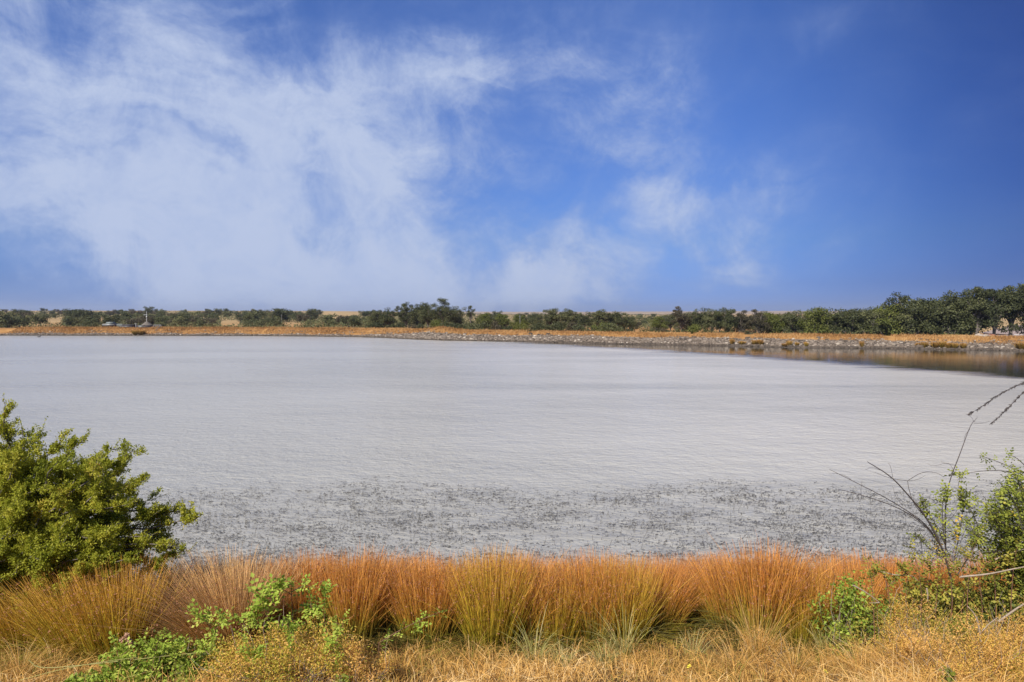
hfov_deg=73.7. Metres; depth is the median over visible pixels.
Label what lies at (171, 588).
rush clump
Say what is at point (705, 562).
rush clump
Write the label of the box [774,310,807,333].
oak tree
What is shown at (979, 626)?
dead branch
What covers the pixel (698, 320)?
oak tree
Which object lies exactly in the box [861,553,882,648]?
bramble cane
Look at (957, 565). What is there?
bramble cane
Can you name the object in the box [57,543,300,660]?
rush clump
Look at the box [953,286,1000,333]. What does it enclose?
oak tree
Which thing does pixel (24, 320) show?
scrub tree
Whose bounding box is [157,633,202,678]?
bramble
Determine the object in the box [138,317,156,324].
scrub tree
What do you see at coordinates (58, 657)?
grass tuft
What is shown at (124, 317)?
scrub tree
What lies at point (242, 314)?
scrub tree
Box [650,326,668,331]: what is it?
shrub
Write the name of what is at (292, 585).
rose sprig
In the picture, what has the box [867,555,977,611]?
rush clump
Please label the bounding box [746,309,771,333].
oak tree
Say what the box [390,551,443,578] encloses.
rush clump
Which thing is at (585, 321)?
oak tree
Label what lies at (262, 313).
scrub tree
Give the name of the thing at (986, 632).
grass tuft
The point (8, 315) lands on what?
scrub tree
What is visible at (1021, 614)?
bramble
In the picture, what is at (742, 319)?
oak tree
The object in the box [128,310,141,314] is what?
scrub tree
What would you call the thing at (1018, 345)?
rush tuft
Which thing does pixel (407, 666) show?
grass tuft
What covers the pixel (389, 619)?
rush clump
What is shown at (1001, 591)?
bramble
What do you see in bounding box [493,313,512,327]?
oak tree
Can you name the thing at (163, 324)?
scrub tree
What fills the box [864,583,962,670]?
dry shrub
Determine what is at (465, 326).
shrub
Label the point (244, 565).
rush clump
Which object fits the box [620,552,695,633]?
rush clump
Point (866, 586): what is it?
rush clump
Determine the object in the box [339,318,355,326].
scrub tree
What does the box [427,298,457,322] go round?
oak tree
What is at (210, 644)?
rose sprig
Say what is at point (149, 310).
scrub tree
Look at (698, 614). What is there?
rush clump
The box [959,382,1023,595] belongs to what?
leafy shrub
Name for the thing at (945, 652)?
grass tuft
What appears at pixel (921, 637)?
grass tuft
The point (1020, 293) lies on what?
oak tree
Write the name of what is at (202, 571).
rush clump
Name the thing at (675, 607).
rush clump
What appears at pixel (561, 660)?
grass tuft
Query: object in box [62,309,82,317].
scrub tree
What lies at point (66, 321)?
scrub tree
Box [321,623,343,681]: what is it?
rose sprig
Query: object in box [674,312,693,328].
oak tree
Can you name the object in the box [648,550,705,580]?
rush clump
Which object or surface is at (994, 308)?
oak tree
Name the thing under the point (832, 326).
oak tree
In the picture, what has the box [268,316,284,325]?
scrub tree
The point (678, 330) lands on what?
shrub
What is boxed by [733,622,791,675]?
grass tuft
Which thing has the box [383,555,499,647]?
rush clump
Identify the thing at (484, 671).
dry grass
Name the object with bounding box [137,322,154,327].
pump house
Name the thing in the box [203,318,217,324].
scrub tree
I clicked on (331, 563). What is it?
rush clump
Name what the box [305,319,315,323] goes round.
scrub tree
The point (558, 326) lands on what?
shrub
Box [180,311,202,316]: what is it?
scrub tree
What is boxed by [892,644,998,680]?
grass tuft
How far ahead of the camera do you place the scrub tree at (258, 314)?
240.97 m
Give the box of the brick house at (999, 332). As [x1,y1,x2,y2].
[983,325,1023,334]
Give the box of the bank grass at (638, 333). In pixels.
[7,325,1023,344]
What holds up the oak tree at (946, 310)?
on the ground at (350, 313)
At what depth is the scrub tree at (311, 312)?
287.40 m
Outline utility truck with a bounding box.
[102,322,116,326]
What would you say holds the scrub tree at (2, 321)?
on the ground at (350, 313)
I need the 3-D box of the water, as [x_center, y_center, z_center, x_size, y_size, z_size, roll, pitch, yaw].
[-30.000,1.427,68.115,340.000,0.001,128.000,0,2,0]
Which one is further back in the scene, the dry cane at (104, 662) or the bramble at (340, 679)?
the dry cane at (104, 662)
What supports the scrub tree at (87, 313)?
on the ground at (350, 313)
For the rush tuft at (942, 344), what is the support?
on the riprap
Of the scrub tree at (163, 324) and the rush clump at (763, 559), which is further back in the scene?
the scrub tree at (163, 324)
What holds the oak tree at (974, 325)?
on the ground at (350, 313)
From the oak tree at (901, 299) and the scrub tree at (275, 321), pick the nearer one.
the oak tree at (901, 299)
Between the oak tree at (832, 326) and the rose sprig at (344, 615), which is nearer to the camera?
the rose sprig at (344, 615)
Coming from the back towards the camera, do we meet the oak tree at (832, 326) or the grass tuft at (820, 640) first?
the oak tree at (832, 326)
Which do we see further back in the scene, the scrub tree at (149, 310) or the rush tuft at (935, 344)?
the scrub tree at (149, 310)
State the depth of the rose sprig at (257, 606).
6.00 m
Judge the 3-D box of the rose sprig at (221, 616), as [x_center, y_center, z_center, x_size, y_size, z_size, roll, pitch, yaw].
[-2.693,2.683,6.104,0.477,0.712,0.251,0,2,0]
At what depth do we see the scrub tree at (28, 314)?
251.00 m
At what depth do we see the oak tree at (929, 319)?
106.39 m
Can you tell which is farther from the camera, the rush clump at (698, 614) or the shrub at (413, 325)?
the shrub at (413, 325)
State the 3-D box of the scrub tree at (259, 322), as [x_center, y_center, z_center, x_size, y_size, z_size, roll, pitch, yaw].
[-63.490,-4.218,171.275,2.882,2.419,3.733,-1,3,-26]
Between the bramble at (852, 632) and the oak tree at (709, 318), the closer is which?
the bramble at (852, 632)
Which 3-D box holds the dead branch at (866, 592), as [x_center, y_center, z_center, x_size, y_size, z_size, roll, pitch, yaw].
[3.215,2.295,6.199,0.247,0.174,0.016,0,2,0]
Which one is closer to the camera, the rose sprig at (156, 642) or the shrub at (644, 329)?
the rose sprig at (156, 642)
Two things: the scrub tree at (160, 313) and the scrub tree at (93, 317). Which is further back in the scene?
the scrub tree at (160, 313)
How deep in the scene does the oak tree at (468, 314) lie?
149.58 m
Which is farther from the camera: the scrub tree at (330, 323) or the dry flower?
the scrub tree at (330, 323)
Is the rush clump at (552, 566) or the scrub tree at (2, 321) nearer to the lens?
the rush clump at (552, 566)
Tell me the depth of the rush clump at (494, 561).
8.82 m
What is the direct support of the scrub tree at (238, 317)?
on the ground at (350, 313)
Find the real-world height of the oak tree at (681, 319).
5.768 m
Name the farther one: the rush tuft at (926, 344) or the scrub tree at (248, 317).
the scrub tree at (248, 317)
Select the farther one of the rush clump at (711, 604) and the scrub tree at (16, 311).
the scrub tree at (16, 311)
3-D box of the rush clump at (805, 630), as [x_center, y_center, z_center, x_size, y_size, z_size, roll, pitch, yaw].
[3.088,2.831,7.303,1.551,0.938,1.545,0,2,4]
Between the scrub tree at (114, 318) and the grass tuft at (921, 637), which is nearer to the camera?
the grass tuft at (921, 637)
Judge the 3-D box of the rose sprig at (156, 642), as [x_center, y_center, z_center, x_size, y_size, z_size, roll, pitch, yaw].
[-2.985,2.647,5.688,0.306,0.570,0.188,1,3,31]
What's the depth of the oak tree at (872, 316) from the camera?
109.18 m
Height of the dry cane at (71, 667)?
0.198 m
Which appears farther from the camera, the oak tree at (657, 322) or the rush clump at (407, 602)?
the oak tree at (657, 322)
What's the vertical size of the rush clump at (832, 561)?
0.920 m
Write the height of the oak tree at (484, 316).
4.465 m
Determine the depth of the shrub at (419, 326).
136.44 m
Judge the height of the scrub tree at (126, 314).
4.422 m
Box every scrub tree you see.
[0,309,14,326]
[0,313,15,326]
[7,311,22,316]
[8,317,29,326]
[10,309,22,315]
[14,311,33,317]
[31,314,50,326]
[60,315,75,326]
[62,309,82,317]
[72,309,93,316]
[80,314,100,323]
[80,318,99,325]
[85,320,96,326]
[99,313,121,323]
[118,315,137,321]
[119,311,132,319]
[123,319,137,323]
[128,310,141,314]
[133,312,145,317]
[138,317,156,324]
[143,306,153,313]
[154,311,166,316]
[154,321,167,326]
[170,313,188,321]
[171,315,188,326]
[175,314,193,320]
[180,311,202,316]
[192,316,207,323]
[194,320,204,326]
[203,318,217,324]
[214,308,223,314]
[221,310,232,316]
[234,311,246,315]
[234,315,245,321]
[242,314,255,323]
[244,319,254,326]
[247,311,261,319]
[251,309,270,317]
[254,320,263,326]
[265,312,274,317]
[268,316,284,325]
[271,308,288,319]
[273,312,287,320]
[291,312,303,318]
[295,313,310,321]
[305,308,317,317]
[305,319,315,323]
[319,313,337,320]
[322,319,336,325]
[323,315,334,322]
[334,316,348,323]
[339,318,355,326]
[347,316,361,325]
[359,310,371,316]
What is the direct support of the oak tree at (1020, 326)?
on the ground at (350, 313)
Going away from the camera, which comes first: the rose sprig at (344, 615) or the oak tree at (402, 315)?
the rose sprig at (344, 615)
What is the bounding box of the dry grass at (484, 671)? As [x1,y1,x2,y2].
[0,617,1023,681]
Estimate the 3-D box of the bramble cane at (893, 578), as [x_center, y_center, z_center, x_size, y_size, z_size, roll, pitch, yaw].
[3.461,2.534,6.262,0.305,1.033,0.153,-1,2,-16]
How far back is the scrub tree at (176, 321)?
171.68 m
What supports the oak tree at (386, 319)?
on the ground at (350, 313)
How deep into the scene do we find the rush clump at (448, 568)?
8.58 m
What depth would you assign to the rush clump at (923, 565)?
9.09 m
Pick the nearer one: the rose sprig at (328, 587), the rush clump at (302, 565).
the rose sprig at (328, 587)
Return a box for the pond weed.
[119,475,1022,576]
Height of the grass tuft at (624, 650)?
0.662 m
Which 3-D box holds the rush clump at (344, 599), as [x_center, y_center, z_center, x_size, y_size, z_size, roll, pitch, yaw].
[-1.737,2.789,7.518,1.791,1.125,1.920,-1,3,-23]
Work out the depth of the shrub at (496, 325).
128.10 m
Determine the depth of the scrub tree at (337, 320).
193.96 m
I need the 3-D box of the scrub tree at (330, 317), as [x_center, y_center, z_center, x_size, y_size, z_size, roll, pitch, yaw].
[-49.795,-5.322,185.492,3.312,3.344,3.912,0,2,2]
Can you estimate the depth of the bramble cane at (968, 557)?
6.28 m
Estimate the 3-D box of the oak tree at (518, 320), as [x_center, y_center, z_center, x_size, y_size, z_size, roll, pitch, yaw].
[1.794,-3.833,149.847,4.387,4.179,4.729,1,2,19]
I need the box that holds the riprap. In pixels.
[0,329,1023,350]
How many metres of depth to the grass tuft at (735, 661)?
6.24 m
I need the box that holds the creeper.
[807,566,901,658]
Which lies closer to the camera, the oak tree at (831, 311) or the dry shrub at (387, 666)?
the dry shrub at (387, 666)
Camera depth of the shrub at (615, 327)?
114.01 m
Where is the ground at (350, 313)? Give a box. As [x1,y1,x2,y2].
[0,311,1023,681]
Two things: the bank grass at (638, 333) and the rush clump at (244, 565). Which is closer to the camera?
the rush clump at (244, 565)
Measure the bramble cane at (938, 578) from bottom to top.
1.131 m
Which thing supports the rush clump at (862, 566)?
on the ground at (350, 313)
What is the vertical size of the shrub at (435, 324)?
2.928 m
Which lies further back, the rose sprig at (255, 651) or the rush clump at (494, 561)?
the rush clump at (494, 561)
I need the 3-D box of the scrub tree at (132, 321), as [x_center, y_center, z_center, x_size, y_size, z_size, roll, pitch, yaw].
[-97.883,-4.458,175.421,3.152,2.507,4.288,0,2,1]
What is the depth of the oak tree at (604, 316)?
137.33 m
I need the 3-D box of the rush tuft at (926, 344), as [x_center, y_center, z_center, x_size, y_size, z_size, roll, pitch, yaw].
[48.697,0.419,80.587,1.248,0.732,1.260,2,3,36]
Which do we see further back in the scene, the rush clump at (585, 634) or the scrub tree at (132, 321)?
the scrub tree at (132, 321)
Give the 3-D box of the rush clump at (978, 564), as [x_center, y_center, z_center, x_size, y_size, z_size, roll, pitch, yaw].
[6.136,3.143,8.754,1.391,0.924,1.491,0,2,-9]
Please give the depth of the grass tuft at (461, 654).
6.30 m
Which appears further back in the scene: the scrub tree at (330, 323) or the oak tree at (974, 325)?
the scrub tree at (330, 323)
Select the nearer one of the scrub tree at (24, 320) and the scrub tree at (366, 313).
the scrub tree at (24, 320)
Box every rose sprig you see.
[108,631,137,681]
[134,627,171,680]
[162,630,188,680]
[183,598,235,659]
[190,630,218,681]
[230,612,261,671]
[233,572,291,664]
[235,634,267,681]
[272,579,317,657]
[274,612,304,680]
[293,573,323,642]
[311,579,336,675]
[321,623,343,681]
[329,609,349,659]
[378,607,447,678]
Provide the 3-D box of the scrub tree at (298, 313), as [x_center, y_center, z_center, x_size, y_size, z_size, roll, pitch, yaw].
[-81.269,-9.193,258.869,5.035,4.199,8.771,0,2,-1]
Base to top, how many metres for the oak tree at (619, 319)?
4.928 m
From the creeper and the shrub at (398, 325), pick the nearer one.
the creeper
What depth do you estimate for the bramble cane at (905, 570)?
6.29 m
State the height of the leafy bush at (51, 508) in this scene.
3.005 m
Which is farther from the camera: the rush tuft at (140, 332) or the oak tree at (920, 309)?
the rush tuft at (140, 332)
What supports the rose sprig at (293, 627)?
on the ground at (350, 313)
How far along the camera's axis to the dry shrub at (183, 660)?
5.99 m
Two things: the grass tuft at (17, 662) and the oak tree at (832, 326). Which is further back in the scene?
the oak tree at (832, 326)
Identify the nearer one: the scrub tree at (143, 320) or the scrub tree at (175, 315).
the scrub tree at (143, 320)
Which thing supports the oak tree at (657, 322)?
on the ground at (350, 313)
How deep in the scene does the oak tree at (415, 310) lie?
154.20 m
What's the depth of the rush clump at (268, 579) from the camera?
7.55 m
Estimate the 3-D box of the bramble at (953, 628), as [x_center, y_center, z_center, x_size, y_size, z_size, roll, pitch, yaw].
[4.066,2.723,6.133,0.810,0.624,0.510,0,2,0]
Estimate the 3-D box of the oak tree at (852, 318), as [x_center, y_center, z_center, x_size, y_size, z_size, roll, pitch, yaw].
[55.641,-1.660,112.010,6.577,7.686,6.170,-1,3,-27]
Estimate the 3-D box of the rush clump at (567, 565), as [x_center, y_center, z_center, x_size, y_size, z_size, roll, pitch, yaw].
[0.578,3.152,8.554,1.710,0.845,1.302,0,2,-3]
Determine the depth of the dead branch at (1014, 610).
6.00 m
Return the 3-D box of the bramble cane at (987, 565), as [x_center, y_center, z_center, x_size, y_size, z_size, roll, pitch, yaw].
[4.376,2.454,6.349,0.277,1.284,0.179,0,2,0]
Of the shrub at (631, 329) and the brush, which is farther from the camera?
the brush
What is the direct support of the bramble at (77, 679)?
on the ground at (350, 313)
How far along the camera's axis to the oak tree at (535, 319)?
151.52 m
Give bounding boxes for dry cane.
[19,657,137,680]
[28,651,223,667]
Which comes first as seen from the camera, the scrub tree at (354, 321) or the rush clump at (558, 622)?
the rush clump at (558, 622)
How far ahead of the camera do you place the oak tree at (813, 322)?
113.01 m
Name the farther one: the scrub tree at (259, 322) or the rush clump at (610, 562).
the scrub tree at (259, 322)
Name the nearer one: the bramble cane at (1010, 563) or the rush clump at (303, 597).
the bramble cane at (1010, 563)
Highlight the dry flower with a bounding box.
[118,632,134,665]
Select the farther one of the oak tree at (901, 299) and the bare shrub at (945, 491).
the oak tree at (901, 299)
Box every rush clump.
[0,550,167,670]
[0,582,65,660]
[2,553,242,674]
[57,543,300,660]
[141,558,202,605]
[169,550,323,644]
[169,554,254,626]
[203,554,297,581]
[255,545,347,644]
[268,555,334,587]
[276,536,433,659]
[305,549,371,571]
[321,548,447,649]
[335,551,406,576]
[352,548,495,659]
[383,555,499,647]
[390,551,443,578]
[403,540,575,660]
[411,558,472,578]
[453,548,606,661]
[457,553,526,573]
[485,548,554,577]
[489,557,624,654]
[522,545,679,657]
[531,556,579,582]
[536,546,704,657]
[537,556,595,581]
[572,553,640,589]
[618,556,716,647]
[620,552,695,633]
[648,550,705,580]
[656,545,781,643]
[662,564,717,637]
[678,550,743,623]
[683,530,852,658]
[730,560,853,662]
[734,552,797,584]
[774,555,913,656]
[803,545,946,631]
[806,546,872,580]
[826,554,895,578]
[862,554,942,585]
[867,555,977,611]
[889,554,956,578]
[912,556,996,618]
[955,548,1022,601]
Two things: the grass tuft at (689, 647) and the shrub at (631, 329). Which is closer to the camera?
the grass tuft at (689, 647)
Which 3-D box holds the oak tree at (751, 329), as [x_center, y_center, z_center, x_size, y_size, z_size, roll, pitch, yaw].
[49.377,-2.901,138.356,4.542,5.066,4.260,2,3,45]
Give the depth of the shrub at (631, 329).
116.85 m
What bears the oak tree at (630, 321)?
on the ground at (350, 313)
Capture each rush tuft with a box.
[136,330,146,334]
[750,339,758,344]
[919,341,929,347]
[930,342,939,347]
[937,341,946,347]
[947,342,960,347]
[957,343,967,347]
[1012,342,1023,348]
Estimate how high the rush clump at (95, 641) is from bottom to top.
1.093 m
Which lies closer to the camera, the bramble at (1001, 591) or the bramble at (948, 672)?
the bramble at (948, 672)
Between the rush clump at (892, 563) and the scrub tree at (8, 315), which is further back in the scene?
the scrub tree at (8, 315)
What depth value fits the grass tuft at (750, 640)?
6.41 m
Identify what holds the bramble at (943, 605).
on the ground at (350, 313)
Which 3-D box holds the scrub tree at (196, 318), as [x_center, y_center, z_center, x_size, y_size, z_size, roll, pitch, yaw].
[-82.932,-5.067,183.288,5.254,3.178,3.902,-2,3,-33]
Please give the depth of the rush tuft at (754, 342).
86.19 m
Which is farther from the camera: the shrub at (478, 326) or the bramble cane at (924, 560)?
the shrub at (478, 326)
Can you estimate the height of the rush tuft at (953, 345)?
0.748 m
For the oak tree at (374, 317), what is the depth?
149.53 m
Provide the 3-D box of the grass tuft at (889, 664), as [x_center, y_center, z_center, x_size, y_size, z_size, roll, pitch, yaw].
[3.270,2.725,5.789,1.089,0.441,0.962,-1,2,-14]
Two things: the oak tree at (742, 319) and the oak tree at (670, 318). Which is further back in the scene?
the oak tree at (670, 318)
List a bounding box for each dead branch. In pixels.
[853,584,879,602]
[959,566,1023,577]
[967,606,997,652]
[998,603,1023,622]
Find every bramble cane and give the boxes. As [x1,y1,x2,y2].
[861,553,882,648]
[879,563,905,649]
[894,551,915,616]
[902,539,936,638]
[902,577,929,629]
[923,549,949,626]
[938,550,965,631]
[944,578,977,633]
[952,534,986,628]
[966,540,1002,627]
[969,527,1010,632]
[998,536,1023,626]
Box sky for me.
[0,0,1023,311]
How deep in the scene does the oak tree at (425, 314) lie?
147.33 m
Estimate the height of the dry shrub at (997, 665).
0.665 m
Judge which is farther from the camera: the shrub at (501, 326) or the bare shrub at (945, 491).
the shrub at (501, 326)
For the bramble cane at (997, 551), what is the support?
on the ground at (350, 313)
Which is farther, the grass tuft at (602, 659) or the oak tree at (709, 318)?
the oak tree at (709, 318)
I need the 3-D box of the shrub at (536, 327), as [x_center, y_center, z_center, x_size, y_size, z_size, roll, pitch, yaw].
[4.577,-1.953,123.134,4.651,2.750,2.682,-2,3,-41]
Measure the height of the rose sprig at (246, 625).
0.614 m
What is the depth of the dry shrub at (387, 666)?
5.60 m
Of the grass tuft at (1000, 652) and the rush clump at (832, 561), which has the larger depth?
the rush clump at (832, 561)
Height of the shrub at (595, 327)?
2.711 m
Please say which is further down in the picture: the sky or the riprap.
the riprap
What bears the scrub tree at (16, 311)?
on the ground at (350, 313)
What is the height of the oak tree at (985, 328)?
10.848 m
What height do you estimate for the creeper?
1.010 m
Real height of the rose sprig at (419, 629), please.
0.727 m
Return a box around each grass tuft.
[0,621,73,681]
[2,625,97,678]
[373,637,421,678]
[436,622,492,672]
[496,603,566,666]
[541,639,579,672]
[567,599,659,661]
[580,636,622,670]
[672,628,713,658]
[681,614,787,678]
[722,589,814,671]
[733,622,791,675]
[751,621,842,679]
[787,610,843,658]
[817,635,896,679]
[828,613,971,681]
[852,597,1003,670]
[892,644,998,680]
[896,598,1022,679]
[920,630,1023,681]
[932,592,1023,671]
[947,598,1023,681]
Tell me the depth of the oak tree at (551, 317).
138.91 m
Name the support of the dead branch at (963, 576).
on the bramble at (1001, 591)
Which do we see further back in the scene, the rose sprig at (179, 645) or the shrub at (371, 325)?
the shrub at (371, 325)
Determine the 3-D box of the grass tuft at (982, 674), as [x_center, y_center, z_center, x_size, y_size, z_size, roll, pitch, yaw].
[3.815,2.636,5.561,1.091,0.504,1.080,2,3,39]
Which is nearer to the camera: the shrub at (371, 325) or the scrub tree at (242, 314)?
the shrub at (371, 325)
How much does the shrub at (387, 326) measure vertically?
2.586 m
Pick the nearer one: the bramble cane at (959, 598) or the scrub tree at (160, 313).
the bramble cane at (959, 598)
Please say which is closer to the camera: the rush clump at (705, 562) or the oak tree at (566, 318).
the rush clump at (705, 562)
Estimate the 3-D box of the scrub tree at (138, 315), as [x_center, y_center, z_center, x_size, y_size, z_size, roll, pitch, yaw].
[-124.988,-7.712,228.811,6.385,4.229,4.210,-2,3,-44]
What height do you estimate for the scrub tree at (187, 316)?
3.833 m
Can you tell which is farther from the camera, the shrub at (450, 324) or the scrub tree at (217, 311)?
the scrub tree at (217, 311)
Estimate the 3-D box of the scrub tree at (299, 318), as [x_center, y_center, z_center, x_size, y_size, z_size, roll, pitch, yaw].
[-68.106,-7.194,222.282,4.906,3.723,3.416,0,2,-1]
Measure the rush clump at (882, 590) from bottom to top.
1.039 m
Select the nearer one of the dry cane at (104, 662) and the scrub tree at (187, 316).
the dry cane at (104, 662)
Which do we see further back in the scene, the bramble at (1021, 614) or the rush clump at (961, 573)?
the rush clump at (961, 573)
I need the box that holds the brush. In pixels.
[0,310,682,328]
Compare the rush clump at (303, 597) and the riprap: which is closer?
the rush clump at (303, 597)
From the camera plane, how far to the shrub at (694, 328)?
111.22 m
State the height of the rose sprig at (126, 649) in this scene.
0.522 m
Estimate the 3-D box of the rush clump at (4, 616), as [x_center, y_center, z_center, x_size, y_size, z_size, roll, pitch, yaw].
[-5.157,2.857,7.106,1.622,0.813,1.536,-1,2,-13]
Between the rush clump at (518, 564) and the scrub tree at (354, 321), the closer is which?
the rush clump at (518, 564)
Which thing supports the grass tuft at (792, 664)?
on the ground at (350, 313)
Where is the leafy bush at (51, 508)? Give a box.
[0,393,203,610]
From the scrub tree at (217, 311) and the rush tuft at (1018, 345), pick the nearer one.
the rush tuft at (1018, 345)
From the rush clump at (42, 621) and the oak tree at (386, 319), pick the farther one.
the oak tree at (386, 319)
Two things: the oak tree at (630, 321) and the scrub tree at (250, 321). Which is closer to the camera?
the oak tree at (630, 321)
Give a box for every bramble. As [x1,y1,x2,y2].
[60,671,110,681]
[71,638,214,681]
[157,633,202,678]
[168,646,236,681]
[336,673,353,681]
[828,596,895,663]
[871,566,980,644]
[926,613,1003,666]
[938,662,959,681]
[940,551,1023,648]
[997,599,1023,665]
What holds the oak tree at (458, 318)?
on the ground at (350, 313)
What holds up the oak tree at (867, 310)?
on the ground at (350, 313)
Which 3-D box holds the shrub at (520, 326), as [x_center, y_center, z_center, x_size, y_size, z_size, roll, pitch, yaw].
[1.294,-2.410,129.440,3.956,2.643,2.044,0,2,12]
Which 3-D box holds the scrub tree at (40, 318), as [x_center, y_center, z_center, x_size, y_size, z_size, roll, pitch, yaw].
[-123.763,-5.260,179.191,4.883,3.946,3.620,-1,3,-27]
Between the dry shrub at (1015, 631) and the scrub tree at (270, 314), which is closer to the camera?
the dry shrub at (1015, 631)
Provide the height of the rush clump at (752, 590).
1.191 m
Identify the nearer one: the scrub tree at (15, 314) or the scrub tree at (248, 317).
the scrub tree at (248, 317)
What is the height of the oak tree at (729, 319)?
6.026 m
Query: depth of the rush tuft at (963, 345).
78.55 m
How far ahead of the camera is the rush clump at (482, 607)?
7.07 m
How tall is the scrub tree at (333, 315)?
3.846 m
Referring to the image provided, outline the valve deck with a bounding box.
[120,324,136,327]
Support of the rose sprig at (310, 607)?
on the ground at (350, 313)
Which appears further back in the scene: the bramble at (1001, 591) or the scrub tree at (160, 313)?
the scrub tree at (160, 313)
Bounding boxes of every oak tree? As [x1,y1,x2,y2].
[366,311,379,323]
[379,307,398,326]
[396,301,414,324]
[410,304,424,324]
[417,302,435,326]
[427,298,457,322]
[446,306,466,325]
[466,305,475,322]
[476,313,491,329]
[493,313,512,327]
[512,314,529,329]
[527,312,544,324]
[542,308,561,326]
[558,308,577,327]
[577,312,593,327]
[591,309,611,325]
[609,311,628,328]
[625,313,638,329]
[647,316,668,330]
[664,315,676,331]
[671,306,691,329]
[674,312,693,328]
[686,308,707,328]
[700,308,726,330]
[716,307,739,332]
[732,310,754,331]
[745,317,763,332]
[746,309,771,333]
[762,312,786,333]
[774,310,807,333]
[793,306,837,334]
[814,308,855,333]
[824,307,839,322]
[826,308,868,334]
[852,308,892,334]
[857,306,876,333]
[865,303,904,335]
[881,291,927,333]
[890,297,940,334]
[909,297,945,335]
[921,290,977,335]
[946,288,990,334]
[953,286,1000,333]
[956,298,1003,333]
[973,288,1021,334]
[994,282,1023,330]
[998,285,1023,335]
[1015,306,1023,334]
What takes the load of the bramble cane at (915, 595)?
on the ground at (350, 313)
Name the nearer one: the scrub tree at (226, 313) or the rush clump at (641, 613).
the rush clump at (641, 613)
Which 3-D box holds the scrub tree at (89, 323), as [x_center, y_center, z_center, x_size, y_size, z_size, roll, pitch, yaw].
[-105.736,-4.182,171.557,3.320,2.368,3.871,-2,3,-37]
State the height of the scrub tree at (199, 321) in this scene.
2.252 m
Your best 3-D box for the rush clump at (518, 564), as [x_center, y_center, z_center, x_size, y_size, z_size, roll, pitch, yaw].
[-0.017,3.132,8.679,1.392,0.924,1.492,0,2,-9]
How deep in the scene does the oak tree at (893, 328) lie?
108.56 m
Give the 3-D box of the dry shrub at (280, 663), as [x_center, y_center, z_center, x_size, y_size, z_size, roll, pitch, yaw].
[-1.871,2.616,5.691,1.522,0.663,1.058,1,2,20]
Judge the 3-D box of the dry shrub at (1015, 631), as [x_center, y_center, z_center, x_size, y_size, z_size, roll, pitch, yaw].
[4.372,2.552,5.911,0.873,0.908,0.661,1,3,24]
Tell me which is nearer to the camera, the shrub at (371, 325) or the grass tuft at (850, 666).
the grass tuft at (850, 666)
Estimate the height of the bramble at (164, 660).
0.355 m
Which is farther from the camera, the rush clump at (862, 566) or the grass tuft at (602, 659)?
the rush clump at (862, 566)
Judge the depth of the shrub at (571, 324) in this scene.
119.22 m
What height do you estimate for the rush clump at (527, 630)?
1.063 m
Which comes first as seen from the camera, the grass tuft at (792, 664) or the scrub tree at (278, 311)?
the grass tuft at (792, 664)
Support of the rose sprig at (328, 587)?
on the ground at (350, 313)
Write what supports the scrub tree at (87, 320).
on the ground at (350, 313)
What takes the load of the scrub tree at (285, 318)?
on the ground at (350, 313)
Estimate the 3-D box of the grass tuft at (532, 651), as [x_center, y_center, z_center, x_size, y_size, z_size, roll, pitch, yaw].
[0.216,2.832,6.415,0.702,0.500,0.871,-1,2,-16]
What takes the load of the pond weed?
on the water
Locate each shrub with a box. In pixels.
[190,606,398,681]
[328,635,395,681]
[363,321,380,327]
[372,322,390,327]
[391,322,407,327]
[407,323,420,327]
[414,323,433,328]
[430,319,447,326]
[439,321,459,327]
[455,322,468,328]
[467,320,492,329]
[491,320,502,329]
[500,324,512,330]
[509,321,527,329]
[526,323,545,331]
[546,321,564,330]
[566,321,577,330]
[569,324,595,330]
[591,322,610,331]
[597,323,623,332]
[623,326,634,331]
[638,328,661,332]
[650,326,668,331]
[665,328,690,332]
[685,324,700,333]
[829,416,988,607]
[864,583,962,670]
[877,613,1023,681]
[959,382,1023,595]
[962,596,1023,671]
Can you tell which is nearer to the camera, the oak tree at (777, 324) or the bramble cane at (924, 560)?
the bramble cane at (924, 560)
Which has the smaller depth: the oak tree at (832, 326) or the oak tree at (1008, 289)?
the oak tree at (1008, 289)
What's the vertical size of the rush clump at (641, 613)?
1.030 m
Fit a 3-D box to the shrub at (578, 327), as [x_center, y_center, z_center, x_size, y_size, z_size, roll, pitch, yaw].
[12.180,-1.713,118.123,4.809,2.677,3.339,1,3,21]
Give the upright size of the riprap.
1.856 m
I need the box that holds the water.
[0,335,1023,579]
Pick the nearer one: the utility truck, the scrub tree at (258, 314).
the utility truck
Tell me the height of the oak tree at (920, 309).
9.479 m
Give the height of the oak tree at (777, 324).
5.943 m
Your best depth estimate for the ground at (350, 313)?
90.79 m
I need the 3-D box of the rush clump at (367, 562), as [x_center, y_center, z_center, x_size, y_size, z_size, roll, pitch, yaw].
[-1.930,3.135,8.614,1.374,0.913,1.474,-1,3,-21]

